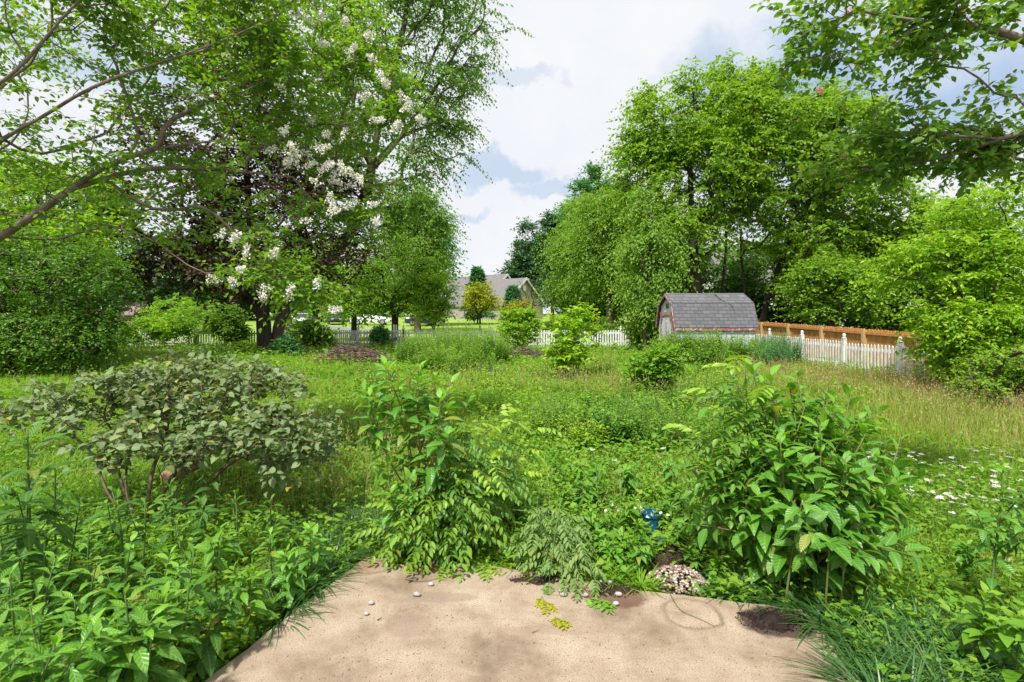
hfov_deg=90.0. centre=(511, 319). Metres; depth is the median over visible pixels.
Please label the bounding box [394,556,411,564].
leafy sprig
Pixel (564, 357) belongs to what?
young tree
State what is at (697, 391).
weed clump
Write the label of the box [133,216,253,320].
distant tree
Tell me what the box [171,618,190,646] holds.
seedling
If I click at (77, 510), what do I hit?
leafy weed
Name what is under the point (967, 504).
yarrow
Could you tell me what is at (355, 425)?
weed clump
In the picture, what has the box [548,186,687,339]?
willow tree
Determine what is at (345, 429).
weed clump
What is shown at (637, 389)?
weed clump
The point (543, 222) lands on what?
blue green tree
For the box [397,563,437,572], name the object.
leaf litter
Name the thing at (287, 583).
leafy weed
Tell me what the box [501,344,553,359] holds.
brush pile
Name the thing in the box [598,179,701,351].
willow tree
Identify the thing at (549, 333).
picket fence
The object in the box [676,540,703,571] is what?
leafy weed
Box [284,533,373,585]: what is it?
lily turf
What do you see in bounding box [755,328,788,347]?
weed clump
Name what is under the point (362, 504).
lily turf
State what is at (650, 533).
plant pot
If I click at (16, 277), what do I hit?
distant tree
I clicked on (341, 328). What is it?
driveway
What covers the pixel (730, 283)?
dark tree
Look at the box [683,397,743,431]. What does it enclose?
weed clump
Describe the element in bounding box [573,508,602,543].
leafy weed
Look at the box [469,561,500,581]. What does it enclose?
leafy sprig
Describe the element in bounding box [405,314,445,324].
parked car
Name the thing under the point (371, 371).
weed clump
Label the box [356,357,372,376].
weed clump
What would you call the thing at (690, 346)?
weed clump
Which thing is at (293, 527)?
lily turf
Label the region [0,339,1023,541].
seed grass
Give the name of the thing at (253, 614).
seedling
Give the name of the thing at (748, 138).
spreading tree
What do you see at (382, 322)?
parked car
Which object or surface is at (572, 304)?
dark tree
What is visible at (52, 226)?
maple tree
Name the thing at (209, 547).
leafy weed
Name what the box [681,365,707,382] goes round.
weed clump
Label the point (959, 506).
yarrow
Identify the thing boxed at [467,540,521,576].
lily turf
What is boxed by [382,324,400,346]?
picket gate
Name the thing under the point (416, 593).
pebble
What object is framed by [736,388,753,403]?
weed clump
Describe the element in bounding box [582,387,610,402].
weed clump
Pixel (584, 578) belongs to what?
lily turf
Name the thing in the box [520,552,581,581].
lily turf
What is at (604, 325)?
vine clump
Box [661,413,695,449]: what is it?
weed clump
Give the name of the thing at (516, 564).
lily turf
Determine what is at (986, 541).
leafy weed
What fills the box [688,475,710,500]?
leafy weed
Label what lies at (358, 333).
picket fence
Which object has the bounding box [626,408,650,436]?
weed clump
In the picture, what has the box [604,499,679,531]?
plant pot
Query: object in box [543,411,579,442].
weed clump
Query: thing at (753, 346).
weed clump
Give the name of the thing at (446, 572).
leafy sprig
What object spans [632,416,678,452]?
weed clump
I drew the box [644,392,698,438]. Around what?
weed clump
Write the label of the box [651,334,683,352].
weed clump
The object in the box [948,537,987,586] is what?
leafy weed
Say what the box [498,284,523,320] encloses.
conifer tree
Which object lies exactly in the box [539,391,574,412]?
weed clump
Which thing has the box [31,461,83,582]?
leafy weed
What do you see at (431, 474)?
tall weed
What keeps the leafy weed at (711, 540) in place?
on the ground at (458, 322)
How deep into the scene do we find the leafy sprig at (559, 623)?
2.69 m
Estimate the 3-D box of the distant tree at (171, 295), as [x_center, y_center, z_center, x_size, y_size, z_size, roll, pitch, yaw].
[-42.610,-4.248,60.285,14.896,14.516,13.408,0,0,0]
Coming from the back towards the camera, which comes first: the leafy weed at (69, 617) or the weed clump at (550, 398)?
the weed clump at (550, 398)
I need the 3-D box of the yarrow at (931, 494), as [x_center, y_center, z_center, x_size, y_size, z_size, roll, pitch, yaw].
[3.265,1.492,3.990,0.074,0.316,0.080,0,0,-43]
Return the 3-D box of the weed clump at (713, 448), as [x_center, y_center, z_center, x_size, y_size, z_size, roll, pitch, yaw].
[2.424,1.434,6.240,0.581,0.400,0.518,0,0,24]
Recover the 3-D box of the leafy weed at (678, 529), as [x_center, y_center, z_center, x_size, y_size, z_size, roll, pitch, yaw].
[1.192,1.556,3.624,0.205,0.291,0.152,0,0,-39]
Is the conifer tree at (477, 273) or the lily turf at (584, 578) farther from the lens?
the conifer tree at (477, 273)
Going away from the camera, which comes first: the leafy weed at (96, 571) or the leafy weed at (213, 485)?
the leafy weed at (96, 571)
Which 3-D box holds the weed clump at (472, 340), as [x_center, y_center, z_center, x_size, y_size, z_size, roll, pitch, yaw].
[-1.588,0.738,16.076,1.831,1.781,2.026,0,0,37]
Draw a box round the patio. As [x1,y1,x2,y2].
[205,556,859,681]
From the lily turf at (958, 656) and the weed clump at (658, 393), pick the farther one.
the weed clump at (658, 393)
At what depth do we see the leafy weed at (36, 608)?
1.85 m
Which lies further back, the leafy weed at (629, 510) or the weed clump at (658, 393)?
the weed clump at (658, 393)
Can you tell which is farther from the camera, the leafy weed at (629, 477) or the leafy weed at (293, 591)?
the leafy weed at (629, 477)
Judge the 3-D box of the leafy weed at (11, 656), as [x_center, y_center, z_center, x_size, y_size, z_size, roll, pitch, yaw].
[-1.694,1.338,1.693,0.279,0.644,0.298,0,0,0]
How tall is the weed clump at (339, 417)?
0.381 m
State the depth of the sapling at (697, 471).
3.25 m
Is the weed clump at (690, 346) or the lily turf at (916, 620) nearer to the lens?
the lily turf at (916, 620)
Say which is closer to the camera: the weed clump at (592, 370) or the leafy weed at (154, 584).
the leafy weed at (154, 584)
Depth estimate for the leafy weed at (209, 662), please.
2.34 m
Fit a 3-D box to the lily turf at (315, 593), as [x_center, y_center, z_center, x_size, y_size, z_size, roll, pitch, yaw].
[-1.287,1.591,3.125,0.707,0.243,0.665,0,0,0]
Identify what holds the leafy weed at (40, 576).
on the ground at (458, 322)
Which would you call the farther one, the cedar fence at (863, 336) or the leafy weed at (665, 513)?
the cedar fence at (863, 336)
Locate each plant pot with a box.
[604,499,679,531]
[641,532,664,546]
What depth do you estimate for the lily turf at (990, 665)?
2.38 m
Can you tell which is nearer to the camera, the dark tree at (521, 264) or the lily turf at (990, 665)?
the lily turf at (990, 665)
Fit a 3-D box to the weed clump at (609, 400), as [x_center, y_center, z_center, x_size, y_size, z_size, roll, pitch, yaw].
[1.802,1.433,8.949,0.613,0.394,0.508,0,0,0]
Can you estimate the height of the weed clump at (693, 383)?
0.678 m
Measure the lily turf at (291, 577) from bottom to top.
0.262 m
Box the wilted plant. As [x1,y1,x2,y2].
[496,501,610,601]
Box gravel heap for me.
[645,563,709,595]
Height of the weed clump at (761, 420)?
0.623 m
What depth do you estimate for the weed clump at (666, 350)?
16.86 m
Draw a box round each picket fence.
[73,330,310,346]
[325,324,404,346]
[402,326,633,346]
[756,328,983,381]
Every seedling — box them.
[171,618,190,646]
[186,616,215,662]
[210,615,253,650]
[211,622,236,659]
[235,594,271,629]
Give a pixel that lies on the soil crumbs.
(542, 580)
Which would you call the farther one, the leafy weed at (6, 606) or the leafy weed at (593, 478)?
the leafy weed at (593, 478)
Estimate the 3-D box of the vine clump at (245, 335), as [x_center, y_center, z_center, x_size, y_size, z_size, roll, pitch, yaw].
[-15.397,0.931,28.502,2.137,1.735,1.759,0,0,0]
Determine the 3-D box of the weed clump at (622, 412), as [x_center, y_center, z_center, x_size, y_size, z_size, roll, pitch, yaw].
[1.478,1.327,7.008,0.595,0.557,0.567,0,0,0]
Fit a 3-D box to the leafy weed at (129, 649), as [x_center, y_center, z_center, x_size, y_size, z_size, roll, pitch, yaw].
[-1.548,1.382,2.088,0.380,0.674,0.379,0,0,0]
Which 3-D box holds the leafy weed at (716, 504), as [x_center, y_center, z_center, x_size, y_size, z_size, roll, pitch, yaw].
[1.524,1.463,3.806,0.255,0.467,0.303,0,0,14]
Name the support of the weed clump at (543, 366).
on the ground at (458, 322)
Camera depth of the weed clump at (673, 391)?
8.88 m
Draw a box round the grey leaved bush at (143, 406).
[0,345,343,526]
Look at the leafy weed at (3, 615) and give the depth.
1.98 m
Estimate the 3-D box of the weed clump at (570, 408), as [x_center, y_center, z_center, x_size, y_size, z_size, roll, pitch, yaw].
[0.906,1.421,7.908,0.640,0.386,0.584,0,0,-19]
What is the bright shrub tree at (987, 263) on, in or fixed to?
on the ground at (458, 322)
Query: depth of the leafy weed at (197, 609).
2.29 m
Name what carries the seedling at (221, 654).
on the ground at (458, 322)
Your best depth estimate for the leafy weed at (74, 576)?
2.69 m
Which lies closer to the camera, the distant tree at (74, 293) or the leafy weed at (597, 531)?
the leafy weed at (597, 531)
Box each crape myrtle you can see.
[0,0,436,353]
[749,0,1023,217]
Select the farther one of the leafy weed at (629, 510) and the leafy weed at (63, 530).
the leafy weed at (629, 510)
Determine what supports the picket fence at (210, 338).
on the ground at (458, 322)
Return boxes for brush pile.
[303,344,395,364]
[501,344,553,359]
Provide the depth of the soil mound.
3.47 m
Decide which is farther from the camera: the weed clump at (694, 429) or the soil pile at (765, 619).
the weed clump at (694, 429)
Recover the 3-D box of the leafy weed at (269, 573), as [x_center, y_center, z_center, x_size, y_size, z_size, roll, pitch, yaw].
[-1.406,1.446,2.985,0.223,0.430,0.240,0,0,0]
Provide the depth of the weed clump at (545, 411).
7.26 m
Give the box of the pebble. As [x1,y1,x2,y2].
[413,591,420,596]
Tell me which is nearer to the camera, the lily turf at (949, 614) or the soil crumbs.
the lily turf at (949, 614)
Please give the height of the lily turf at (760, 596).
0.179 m
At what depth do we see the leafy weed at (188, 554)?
2.92 m
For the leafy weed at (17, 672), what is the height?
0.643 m
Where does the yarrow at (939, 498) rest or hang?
on the ground at (458, 322)
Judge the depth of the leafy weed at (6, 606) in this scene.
2.11 m
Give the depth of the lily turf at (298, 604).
2.88 m
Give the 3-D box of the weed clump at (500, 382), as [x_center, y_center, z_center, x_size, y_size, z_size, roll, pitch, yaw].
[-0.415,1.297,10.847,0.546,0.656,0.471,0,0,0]
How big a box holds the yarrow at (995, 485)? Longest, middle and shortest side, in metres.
0.331 x 0.085 x 0.085 m
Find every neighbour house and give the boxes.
[422,274,546,319]
[700,252,922,334]
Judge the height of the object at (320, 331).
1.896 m
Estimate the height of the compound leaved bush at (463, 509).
1.258 m
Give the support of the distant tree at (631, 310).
on the ground at (458, 322)
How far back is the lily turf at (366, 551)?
3.48 m
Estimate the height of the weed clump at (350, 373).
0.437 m
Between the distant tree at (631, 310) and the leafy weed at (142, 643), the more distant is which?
the distant tree at (631, 310)
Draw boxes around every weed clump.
[321,410,351,434]
[321,413,369,434]
[333,418,355,445]
[341,364,360,379]
[353,362,374,394]
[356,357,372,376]
[358,369,391,386]
[359,359,381,373]
[363,360,384,385]
[384,365,404,382]
[392,335,432,364]
[394,326,449,365]
[406,367,417,381]
[410,319,468,361]
[413,343,460,373]
[426,315,495,364]
[426,326,475,353]
[440,338,496,375]
[441,359,474,384]
[445,355,460,376]
[449,318,507,364]
[461,365,486,387]
[472,328,521,364]
[476,358,505,376]
[480,366,504,393]
[500,415,541,441]
[522,356,549,375]
[527,406,577,440]
[530,391,567,423]
[530,398,578,438]
[531,397,573,417]
[533,370,555,380]
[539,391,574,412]
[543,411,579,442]
[544,394,584,421]
[547,414,573,437]
[552,398,584,417]
[567,415,608,450]
[573,395,611,436]
[575,390,606,408]
[582,364,605,378]
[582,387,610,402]
[589,393,632,446]
[598,392,622,408]
[600,397,640,429]
[603,360,619,377]
[603,396,636,441]
[610,377,639,411]
[611,402,656,421]
[612,379,658,418]
[613,396,670,428]
[619,397,668,445]
[625,395,669,413]
[626,383,648,396]
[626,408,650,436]
[631,395,657,415]
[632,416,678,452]
[635,387,656,401]
[644,385,678,398]
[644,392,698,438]
[649,325,698,360]
[649,339,685,362]
[649,385,681,398]
[650,391,690,430]
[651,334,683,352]
[653,391,689,404]
[658,375,686,405]
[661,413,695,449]
[665,330,711,363]
[665,372,702,411]
[669,334,706,363]
[670,324,726,363]
[672,383,714,404]
[674,417,707,441]
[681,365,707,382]
[682,370,709,397]
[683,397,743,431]
[685,341,735,368]
[686,421,728,453]
[691,329,737,354]
[693,360,708,372]
[698,372,719,390]
[705,326,750,364]
[705,370,747,402]
[708,398,741,419]
[713,373,741,398]
[722,332,775,364]
[722,382,750,417]
[733,333,776,358]
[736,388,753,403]
[740,391,770,430]
[744,372,770,393]
[749,341,795,368]
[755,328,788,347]
[760,330,808,361]
[777,399,840,441]
[789,405,839,434]
[820,407,867,432]
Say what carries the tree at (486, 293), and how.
on the ground at (458, 322)
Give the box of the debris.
[232,560,818,681]
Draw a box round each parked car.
[291,313,312,323]
[328,314,343,323]
[350,311,391,324]
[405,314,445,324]
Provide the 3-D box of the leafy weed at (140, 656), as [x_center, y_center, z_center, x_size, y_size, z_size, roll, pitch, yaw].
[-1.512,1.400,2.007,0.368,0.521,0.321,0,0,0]
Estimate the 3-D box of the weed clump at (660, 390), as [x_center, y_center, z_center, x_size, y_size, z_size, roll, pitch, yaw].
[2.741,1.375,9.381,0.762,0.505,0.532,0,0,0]
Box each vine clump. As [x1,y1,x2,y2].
[59,336,125,358]
[110,315,159,347]
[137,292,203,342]
[138,313,195,347]
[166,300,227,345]
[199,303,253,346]
[213,322,254,347]
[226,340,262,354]
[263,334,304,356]
[284,316,324,346]
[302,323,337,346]
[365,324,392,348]
[539,320,578,341]
[591,316,617,342]
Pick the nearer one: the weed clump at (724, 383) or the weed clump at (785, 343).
the weed clump at (724, 383)
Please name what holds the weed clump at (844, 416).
on the ground at (458, 322)
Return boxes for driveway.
[288,326,371,331]
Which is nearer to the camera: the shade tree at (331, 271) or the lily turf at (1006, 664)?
the lily turf at (1006, 664)
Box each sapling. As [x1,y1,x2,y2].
[400,264,466,331]
[661,355,779,561]
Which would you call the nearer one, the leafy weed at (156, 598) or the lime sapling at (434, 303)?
the leafy weed at (156, 598)
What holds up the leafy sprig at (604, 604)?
on the patio
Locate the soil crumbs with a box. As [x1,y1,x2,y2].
[510,573,566,585]
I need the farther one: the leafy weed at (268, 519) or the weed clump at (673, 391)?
the weed clump at (673, 391)
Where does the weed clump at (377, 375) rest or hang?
on the ground at (458, 322)
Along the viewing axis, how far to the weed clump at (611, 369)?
13.94 m
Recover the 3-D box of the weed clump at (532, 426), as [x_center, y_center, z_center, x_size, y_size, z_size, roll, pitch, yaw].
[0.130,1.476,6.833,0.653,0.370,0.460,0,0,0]
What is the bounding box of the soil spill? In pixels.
[588,582,639,597]
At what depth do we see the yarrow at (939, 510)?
4.01 m
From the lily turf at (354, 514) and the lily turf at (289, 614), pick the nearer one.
the lily turf at (289, 614)
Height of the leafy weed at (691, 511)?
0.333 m
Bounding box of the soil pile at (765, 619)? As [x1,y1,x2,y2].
[735,609,807,634]
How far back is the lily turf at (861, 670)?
2.24 m
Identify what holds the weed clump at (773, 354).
on the ground at (458, 322)
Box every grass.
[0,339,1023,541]
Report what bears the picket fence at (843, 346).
on the ground at (458, 322)
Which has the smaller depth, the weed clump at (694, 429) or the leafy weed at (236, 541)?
the leafy weed at (236, 541)
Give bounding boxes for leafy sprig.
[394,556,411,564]
[434,564,456,581]
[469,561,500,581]
[535,596,556,615]
[550,617,572,630]
[586,597,615,614]
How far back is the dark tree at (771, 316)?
34.08 m
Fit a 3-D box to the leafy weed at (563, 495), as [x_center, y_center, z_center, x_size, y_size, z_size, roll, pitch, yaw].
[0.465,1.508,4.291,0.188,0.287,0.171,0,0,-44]
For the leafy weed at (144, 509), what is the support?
on the ground at (458, 322)
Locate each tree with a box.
[0,138,168,356]
[0,202,81,324]
[22,211,140,316]
[58,17,405,353]
[81,223,213,325]
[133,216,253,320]
[194,244,302,318]
[235,245,345,318]
[267,241,369,321]
[269,0,534,342]
[311,263,396,339]
[332,230,456,342]
[343,261,405,317]
[370,181,470,331]
[413,212,467,325]
[456,279,509,328]
[459,264,497,323]
[493,216,546,297]
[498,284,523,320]
[526,186,632,330]
[526,199,570,320]
[528,239,637,331]
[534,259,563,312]
[539,301,608,380]
[547,159,619,325]
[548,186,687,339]
[591,48,954,326]
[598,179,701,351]
[616,219,686,323]
[624,248,778,321]
[688,233,761,291]
[705,223,840,338]
[767,241,896,329]
[787,209,1020,340]
[833,168,1023,409]
[902,198,1017,323]
[939,210,1023,329]
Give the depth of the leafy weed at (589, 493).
4.27 m
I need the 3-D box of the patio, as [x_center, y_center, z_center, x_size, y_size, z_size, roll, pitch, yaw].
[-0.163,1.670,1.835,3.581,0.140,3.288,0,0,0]
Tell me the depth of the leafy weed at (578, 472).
4.69 m
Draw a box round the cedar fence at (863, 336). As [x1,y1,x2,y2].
[755,322,1022,374]
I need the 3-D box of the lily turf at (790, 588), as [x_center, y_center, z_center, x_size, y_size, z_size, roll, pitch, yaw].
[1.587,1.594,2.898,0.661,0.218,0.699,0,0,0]
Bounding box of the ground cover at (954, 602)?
[0,338,1023,681]
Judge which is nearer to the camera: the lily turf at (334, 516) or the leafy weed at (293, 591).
the leafy weed at (293, 591)
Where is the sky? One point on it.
(582, 59)
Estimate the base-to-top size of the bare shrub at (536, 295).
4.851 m
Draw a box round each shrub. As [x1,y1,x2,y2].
[0,222,154,378]
[494,302,547,351]
[497,296,545,325]
[515,277,559,310]
[617,338,688,390]
[621,315,658,349]
[933,342,1023,411]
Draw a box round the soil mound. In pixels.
[649,544,703,569]
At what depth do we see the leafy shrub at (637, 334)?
24.99 m
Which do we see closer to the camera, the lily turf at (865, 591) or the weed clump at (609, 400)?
the lily turf at (865, 591)
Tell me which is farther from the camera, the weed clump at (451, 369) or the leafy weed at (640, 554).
the weed clump at (451, 369)
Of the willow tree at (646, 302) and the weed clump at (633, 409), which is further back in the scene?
the willow tree at (646, 302)
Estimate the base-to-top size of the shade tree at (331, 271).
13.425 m
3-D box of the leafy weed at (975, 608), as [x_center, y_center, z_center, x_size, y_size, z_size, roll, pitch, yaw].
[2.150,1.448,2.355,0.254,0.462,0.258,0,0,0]
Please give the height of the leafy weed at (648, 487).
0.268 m
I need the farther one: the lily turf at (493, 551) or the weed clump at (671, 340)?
the weed clump at (671, 340)
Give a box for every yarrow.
[921,479,931,506]
[926,491,935,529]
[928,495,944,532]
[935,497,943,528]
[942,492,954,523]
[952,497,961,524]
[954,495,965,521]
[957,493,973,520]
[974,496,984,533]
[989,484,999,522]
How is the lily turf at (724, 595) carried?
on the ground at (458, 322)
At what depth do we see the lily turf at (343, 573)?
3.19 m
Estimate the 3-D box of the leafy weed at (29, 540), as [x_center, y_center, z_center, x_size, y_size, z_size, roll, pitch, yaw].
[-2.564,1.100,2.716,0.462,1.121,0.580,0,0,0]
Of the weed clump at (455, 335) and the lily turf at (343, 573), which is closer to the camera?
the lily turf at (343, 573)
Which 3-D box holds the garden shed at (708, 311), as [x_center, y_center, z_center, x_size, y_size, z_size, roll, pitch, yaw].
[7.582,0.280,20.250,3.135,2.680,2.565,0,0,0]
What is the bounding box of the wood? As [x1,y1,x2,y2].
[1,271,1012,313]
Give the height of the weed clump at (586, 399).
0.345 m
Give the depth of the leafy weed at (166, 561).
2.48 m
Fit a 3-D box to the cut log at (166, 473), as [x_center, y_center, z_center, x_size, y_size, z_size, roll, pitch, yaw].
[-3.100,1.402,4.825,0.148,0.156,0.510,0,0,0]
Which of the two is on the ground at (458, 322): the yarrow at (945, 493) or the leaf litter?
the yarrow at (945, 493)
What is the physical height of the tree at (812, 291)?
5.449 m
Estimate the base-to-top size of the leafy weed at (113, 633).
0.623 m
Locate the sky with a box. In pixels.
[0,0,1023,313]
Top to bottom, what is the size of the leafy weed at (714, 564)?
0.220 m
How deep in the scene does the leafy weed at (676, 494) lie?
4.18 m
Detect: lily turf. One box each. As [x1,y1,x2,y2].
[231,573,335,659]
[247,555,332,609]
[251,566,349,632]
[256,504,332,546]
[258,547,353,605]
[264,533,353,578]
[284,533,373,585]
[287,516,366,559]
[291,545,364,601]
[294,501,364,534]
[308,528,382,582]
[317,502,380,537]
[319,517,386,552]
[324,491,384,517]
[331,506,388,538]
[346,508,400,550]
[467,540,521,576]
[476,536,526,569]
[486,544,544,576]
[496,533,553,574]
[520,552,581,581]
[557,557,628,590]
[578,553,654,597]
[605,563,680,599]
[683,568,772,607]
[705,560,798,611]
[737,561,844,637]
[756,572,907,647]
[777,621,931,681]
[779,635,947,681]
[793,567,903,624]
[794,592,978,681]
[805,578,924,641]
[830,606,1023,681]
[843,585,989,676]
[844,580,967,646]
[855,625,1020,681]
[886,607,1023,681]
[894,595,1023,656]
[899,631,1023,681]
[937,608,1023,672]
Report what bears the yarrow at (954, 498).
on the ground at (458, 322)
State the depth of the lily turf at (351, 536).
3.76 m
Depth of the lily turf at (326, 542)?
3.74 m
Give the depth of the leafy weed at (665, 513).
3.99 m
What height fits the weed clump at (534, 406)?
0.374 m
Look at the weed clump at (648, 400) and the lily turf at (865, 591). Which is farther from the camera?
the weed clump at (648, 400)
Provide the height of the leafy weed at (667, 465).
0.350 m
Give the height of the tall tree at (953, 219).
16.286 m
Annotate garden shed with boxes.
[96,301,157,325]
[655,293,758,345]
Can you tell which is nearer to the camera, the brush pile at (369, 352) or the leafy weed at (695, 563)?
the leafy weed at (695, 563)
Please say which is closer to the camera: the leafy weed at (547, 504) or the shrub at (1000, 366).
the leafy weed at (547, 504)
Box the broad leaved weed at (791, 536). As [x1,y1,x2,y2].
[671,358,942,616]
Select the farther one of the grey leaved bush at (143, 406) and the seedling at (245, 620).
the grey leaved bush at (143, 406)
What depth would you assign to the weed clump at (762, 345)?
18.04 m
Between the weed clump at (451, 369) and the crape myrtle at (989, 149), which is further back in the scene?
the weed clump at (451, 369)
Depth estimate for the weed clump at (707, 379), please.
10.79 m
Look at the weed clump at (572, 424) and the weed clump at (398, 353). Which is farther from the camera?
the weed clump at (398, 353)
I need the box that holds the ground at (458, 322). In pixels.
[0,314,1023,681]
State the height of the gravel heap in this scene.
0.117 m
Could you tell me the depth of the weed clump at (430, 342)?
16.63 m
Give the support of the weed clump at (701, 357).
on the ground at (458, 322)
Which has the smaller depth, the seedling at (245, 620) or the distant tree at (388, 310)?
the seedling at (245, 620)
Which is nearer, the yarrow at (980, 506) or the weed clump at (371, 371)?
the yarrow at (980, 506)
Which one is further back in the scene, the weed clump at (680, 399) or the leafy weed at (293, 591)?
the weed clump at (680, 399)
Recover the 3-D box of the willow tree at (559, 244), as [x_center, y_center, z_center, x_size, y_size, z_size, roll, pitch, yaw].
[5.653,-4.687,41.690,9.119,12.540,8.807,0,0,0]
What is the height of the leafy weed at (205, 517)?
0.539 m
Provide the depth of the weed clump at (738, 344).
17.10 m
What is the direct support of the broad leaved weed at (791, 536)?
on the ground at (458, 322)
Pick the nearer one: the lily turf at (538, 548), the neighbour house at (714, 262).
the lily turf at (538, 548)
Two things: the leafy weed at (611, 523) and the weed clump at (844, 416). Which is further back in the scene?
the weed clump at (844, 416)
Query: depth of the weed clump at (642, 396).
9.01 m
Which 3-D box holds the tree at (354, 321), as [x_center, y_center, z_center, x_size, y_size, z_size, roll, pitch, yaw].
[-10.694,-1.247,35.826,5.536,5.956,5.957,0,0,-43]
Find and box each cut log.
[160,460,204,483]
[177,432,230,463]
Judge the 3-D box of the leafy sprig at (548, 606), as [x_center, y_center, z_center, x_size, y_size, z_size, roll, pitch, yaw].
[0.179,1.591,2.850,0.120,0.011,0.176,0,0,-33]
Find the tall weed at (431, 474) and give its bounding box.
[352,355,477,554]
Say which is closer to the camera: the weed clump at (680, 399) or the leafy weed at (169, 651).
the leafy weed at (169, 651)
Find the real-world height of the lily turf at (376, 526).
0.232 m
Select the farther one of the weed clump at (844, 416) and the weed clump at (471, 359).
the weed clump at (471, 359)
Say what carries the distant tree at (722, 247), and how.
on the ground at (458, 322)
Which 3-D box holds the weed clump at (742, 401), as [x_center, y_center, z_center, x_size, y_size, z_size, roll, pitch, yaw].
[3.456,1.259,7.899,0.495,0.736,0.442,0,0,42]
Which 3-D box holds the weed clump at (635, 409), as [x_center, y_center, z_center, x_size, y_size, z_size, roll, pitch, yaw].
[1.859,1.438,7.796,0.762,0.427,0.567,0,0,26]
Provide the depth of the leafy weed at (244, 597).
2.61 m
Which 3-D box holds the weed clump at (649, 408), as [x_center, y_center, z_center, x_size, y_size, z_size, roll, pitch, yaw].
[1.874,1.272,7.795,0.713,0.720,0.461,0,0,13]
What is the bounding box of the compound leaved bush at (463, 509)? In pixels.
[352,400,563,583]
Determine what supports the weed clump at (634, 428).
on the ground at (458, 322)
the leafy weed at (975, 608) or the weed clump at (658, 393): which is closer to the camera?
the leafy weed at (975, 608)
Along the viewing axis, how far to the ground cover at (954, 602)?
4.19 m
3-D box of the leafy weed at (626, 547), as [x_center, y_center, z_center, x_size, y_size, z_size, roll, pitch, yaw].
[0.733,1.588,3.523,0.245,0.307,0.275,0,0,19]
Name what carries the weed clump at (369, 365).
on the ground at (458, 322)
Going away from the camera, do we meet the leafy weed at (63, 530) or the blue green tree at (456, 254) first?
the leafy weed at (63, 530)
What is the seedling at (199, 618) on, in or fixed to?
on the ground at (458, 322)
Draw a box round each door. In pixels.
[662,317,665,338]
[667,317,670,337]
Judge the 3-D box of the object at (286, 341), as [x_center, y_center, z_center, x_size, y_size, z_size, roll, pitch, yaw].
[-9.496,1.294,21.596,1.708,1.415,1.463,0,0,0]
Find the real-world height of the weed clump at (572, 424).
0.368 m
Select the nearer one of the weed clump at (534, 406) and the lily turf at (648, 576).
the lily turf at (648, 576)
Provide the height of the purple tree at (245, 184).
14.038 m
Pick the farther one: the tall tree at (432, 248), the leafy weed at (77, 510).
the tall tree at (432, 248)
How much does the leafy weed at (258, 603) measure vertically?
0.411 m
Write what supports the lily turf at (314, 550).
on the ground at (458, 322)
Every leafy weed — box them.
[0,420,86,604]
[0,468,77,611]
[0,469,43,630]
[0,489,53,601]
[0,513,48,615]
[0,543,35,674]
[0,562,49,668]
[0,595,84,669]
[0,612,61,681]
[0,640,40,680]
[10,551,79,681]
[13,526,64,642]
[15,590,137,681]
[22,621,115,681]
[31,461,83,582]
[39,494,107,598]
[45,555,123,673]
[49,608,140,681]
[56,517,117,630]
[78,486,152,592]
[87,532,148,645]
[87,583,188,681]
[88,603,177,681]
[94,614,193,681]
[112,590,176,681]
[114,497,169,601]
[124,564,173,661]
[130,581,200,681]
[138,545,197,620]
[151,478,186,550]
[155,586,199,670]
[159,514,201,603]
[166,542,214,676]
[177,582,246,680]
[181,496,228,572]
[189,458,229,531]
[189,521,244,616]
[220,488,255,564]
[222,561,278,645]
[224,566,266,636]
[250,526,290,599]
[252,493,293,562]
[270,544,301,612]
[270,547,309,608]
[293,522,333,589]
[509,495,529,528]
[535,487,552,507]
[538,500,557,524]
[548,461,565,487]
[558,485,577,511]
[567,479,597,512]
[571,460,591,490]
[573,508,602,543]
[581,460,607,503]
[583,527,607,555]
[592,479,613,514]
[593,538,630,569]
[599,509,624,540]
[606,527,633,565]
[613,464,642,500]
[616,498,646,534]
[625,545,651,572]
[630,518,656,571]
[644,478,661,503]
[652,501,674,531]
[660,458,677,490]
[662,482,689,518]
[668,521,690,546]
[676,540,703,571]
[683,496,706,532]
[685,516,720,554]
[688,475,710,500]
[700,494,729,531]
[703,549,728,585]
[941,580,1014,680]
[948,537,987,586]
[965,463,1023,617]
[984,609,1023,681]
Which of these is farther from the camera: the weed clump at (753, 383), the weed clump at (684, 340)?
the weed clump at (684, 340)
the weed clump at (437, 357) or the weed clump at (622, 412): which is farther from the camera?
the weed clump at (437, 357)
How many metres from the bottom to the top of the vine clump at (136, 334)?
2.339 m
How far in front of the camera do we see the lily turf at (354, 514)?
4.05 m
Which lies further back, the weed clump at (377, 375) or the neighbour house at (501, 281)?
the neighbour house at (501, 281)
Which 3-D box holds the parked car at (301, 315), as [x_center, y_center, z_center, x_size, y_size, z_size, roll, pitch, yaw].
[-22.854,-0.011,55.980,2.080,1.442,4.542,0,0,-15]

